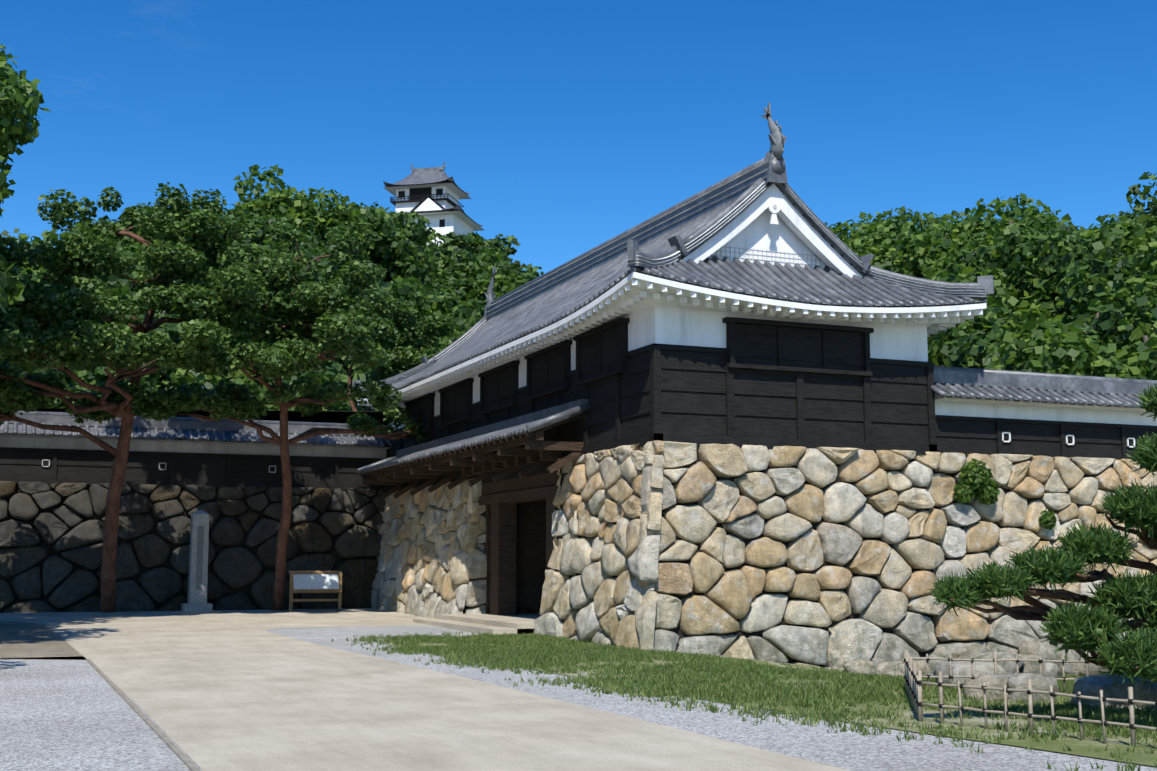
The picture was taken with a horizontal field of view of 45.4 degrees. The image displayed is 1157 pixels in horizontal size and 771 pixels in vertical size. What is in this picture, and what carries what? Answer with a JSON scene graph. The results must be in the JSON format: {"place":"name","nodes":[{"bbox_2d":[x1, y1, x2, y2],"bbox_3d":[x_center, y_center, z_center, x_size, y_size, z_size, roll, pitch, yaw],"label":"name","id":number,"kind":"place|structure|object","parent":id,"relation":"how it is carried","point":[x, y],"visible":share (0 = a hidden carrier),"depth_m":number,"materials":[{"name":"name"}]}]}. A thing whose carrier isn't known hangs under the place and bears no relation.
{"place":"outdoors","nodes":[
{"label":"outdoors","id":0,"kind":"place"},
{"bbox_2d":[0,433,390,490],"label":"wall","id":1,"kind":"structure","parent":0,"point":[89,467],"depth_m":45.96,"materials":[{"name":"black wood"}]},
{"bbox_2d":[0,411,391,446],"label":"roof tiles","id":2,"kind":"object","parent":1,"relation":"on","point":[191,428],"depth_m":46.09,"materials":[{"name":"grey tile"}]},
{"bbox_2d":[37,408,386,411],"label":"castle hill","id":3,"kind":"structure","parent":0,"point":[268,410],"depth_m":50.98,"materials":[{"name":"green plant"}]},
{"bbox_2d":[383,170,483,245],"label":"keep","id":4,"kind":"structure","parent":3,"relation":"on","point":[458,222],"depth_m":200.28,"materials":[{"name":"white paint"}]},
{"bbox_2d":[378,162,482,226],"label":"keep roof tiles","id":5,"kind":"object","parent":4,"relation":"attached to","point":[424,176],"visible":0.27,"depth_m":202.23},
{"bbox_2d":[0,172,1156,424],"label":"tree foliage","id":6,"kind":"object","parent":3,"relation":"on","point":[396,246],"visible":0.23,"depth_m":56.94,"materials":[{"name":"green plant"}]},
{"bbox_2d":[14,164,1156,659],"bbox_3d":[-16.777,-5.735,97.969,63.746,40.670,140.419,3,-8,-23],"label":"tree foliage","id":7,"kind":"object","parent":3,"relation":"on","point":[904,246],"visible":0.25,"depth_m":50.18,"materials":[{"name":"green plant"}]},
{"bbox_2d":[413,613,541,634],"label":"stone gate steps","id":8,"kind":"structure","parent":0,"point":[519,623],"depth_m":34.64,"materials":[{"name":"beige stone"}]},
{"bbox_2d":[461,450,561,614],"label":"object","id":9,"kind":"structure","parent":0,"point":[518,544],"depth_m":37.90,"materials":[{"name":"brown wood"}]},
{"bbox_2d":[482,464,557,483],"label":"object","id":10,"kind":"structure","parent":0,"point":[540,469],"depth_m":36.51,"materials":[{"name":"brown wood"}]},
{"bbox_2d":[0,614,1156,770],"bbox_3d":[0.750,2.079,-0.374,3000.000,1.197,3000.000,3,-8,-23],"label":"gravel ground","id":11,"kind":"structure","parent":0,"point":[67,715],"depth_m":14.38,"materials":[{"name":"grey gravel"}]},
{"bbox_2d":[86,659,200,770],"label":"path edging","id":12,"kind":"object","parent":11,"relation":"on","point":[179,753],"visible":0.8,"depth_m":14.56,"materials":[{"name":"grey stone"}]},
{"bbox_2d":[0,481,386,612],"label":"stone wall","id":13,"kind":"structure","parent":11,"relation":"on","point":[237,567],"depth_m":45.12,"materials":[{"name":"grey stone"}]},
{"bbox_2d":[0,608,850,770],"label":"earth path","id":14,"kind":"structure","parent":11,"relation":"on","point":[228,690],"depth_m":16.53,"materials":[{"name":"soil"}]},
{"bbox_2d":[181,510,212,611],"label":"stone pillar","id":15,"kind":"structure","parent":14,"relation":"on","point":[197,600],"depth_m":44.12,"materials":[{"name":"stone"}]},
{"bbox_2d":[196,526,203,588],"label":"inscription panel","id":16,"kind":"object","parent":15,"relation":"attached to","point":[200,543],"visible":1,"depth_m":44.14,"materials":[{"name":"grey stone"}]},
{"bbox_2d":[289,571,341,610],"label":"sign frame","id":17,"kind":"object","parent":14,"relation":"on","point":[292,590],"visible":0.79,"depth_m":44.52,"materials":[{"name":"brown wood"}]},
{"bbox_2d":[293,574,338,588],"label":"sign panel","id":18,"kind":"object","parent":17,"relation":"in","point":[315,581],"visible":0.86,"depth_m":44.56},
{"bbox_2d":[463,579,474,613],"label":"stone wall","id":19,"kind":"structure","parent":11,"relation":"on","point":[465,608],"depth_m":40.04,"materials":[{"name":"grey"}]},
{"bbox_2d":[0,453,1154,666],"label":"stone wall","id":20,"kind":"structure","parent":11,"relation":"on","point":[337,562],"depth_m":43.37,"materials":[{"name":"grey stone"}]},
{"bbox_2d":[0,99,1154,423],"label":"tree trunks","id":21,"kind":"object","parent":11,"relation":"on","point":[898,221],"depth_m":47.04,"materials":[{"name":"plant"}]},
{"bbox_2d":[0,44,51,216],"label":"tree leaves","id":22,"kind":"object","parent":21,"relation":"on","point":[21,103],"visible":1,"depth_m":33.48,"materials":[{"name":"green plant"}]},
{"bbox_2d":[371,440,1156,669],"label":"stone walls","id":23,"kind":"structure","parent":11,"relation":"on","point":[631,492],"depth_m":30.18,"materials":[{"name":"beige stone"}]},
{"bbox_2d":[0,0,1156,276],"label":"sky","id":24,"kind":"structure","parent":0,"point":[567,126],"materials":[{"name":"blue"}]},
{"bbox_2d":[386,304,936,491],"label":"gate house","id":25,"kind":"structure","parent":0,"point":[769,384],"depth_m":30.62,"materials":[{"name":"black wood"}]},
{"bbox_2d":[359,413,584,500],"bbox_3d":[-3.535,2.223,39.170,1.579,1.457,16.100,3,-8,-23],"label":"timber pent roof","id":26,"kind":"object","parent":25,"relation":"attached to","point":[504,448],"visible":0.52,"depth_m":37.14,"materials":[{"name":"brown wood"}]},
{"bbox_2d":[357,399,590,473],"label":"gate pent roof tiles","id":27,"kind":"object","parent":26,"relation":"on","point":[528,423],"visible":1,"depth_m":36.55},
{"bbox_2d":[357,272,986,409],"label":"roof eaves","id":28,"kind":"object","parent":25,"relation":"attached to","point":[632,292],"visible":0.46,"depth_m":30.41,"materials":[{"name":"white paint"}]},
{"bbox_2d":[352,156,993,398],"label":"gate roof tiles","id":29,"kind":"object","parent":25,"relation":"on","point":[663,244],"visible":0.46,"depth_m":32.24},
{"bbox_2d":[484,267,496,306],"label":"roof ornament","id":30,"kind":"object","parent":29,"relation":"on","point":[489,296],"visible":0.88,"depth_m":49.96,"materials":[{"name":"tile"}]},
{"bbox_2d":[761,103,786,161],"bbox_3d":[4.492,-5.869,31.948,0.446,1.458,0.969,3,-8,-23],"label":"roof ornament","id":31,"kind":"object","parent":29,"relation":"on","point":[777,138],"visible":1,"depth_m":31.68,"materials":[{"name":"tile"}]},
{"bbox_2d":[683,184,861,277],"bbox_3d":[0.677,-2.341,40.683,4.726,2.326,19.780,3,-8,-23],"label":"gable","id":32,"kind":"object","parent":25,"relation":"attached to","point":[760,223],"visible":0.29,"depth_m":31.94,"materials":[{"name":"white paint"}]},
{"bbox_2d":[711,204,820,267],"bbox_3d":[0.677,-2.304,40.678,2.900,1.381,19.820,3,-8,-23],"label":"gable lattice","id":33,"kind":"object","parent":32,"relation":"attached to","point":[771,251],"visible":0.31,"depth_m":31.91,"materials":[{"name":"white wood"}]},
{"bbox_2d":[332,631,1156,770],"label":"lawn","id":34,"kind":"structure","parent":0,"point":[1078,746],"depth_m":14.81,"materials":[{"name":"green plant"}]},
{"bbox_2d":[842,638,1156,710],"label":"garden rocks","id":35,"kind":"object","parent":34,"relation":"on","point":[1095,683],"visible":0.5,"depth_m":19.02,"materials":[{"name":"grey stone"}]},
{"bbox_2d":[904,649,1156,746],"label":"bamboo fence","id":36,"kind":"object","parent":34,"relation":"on","point":[916,688],"visible":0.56,"depth_m":14.52,"materials":[{"name":"beige wood"}]},
{"bbox_2d":[904,658,1156,728],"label":"fence lashings","id":37,"kind":"object","parent":36,"relation":"attached to","point":[1052,694],"visible":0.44,"depth_m":14.54,"materials":[{"name":"black fabric"}]},
{"bbox_2d":[925,383,1156,685],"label":"pine needles","id":38,"kind":"object","parent":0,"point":[1123,597],"visible":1,"depth_m":14.63,"materials":[{"name":"green plant"}]},
{"bbox_2d":[935,393,1156,466],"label":"wall","id":39,"kind":"structure","parent":0,"point":[966,435],"depth_m":32.82,"materials":[{"name":"black wood"}]},
{"bbox_2d":[931,366,1156,407],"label":"roof tiles","id":40,"kind":"object","parent":39,"relation":"on","point":[983,384],"depth_m":32.93,"materials":[{"name":"grey tile"}]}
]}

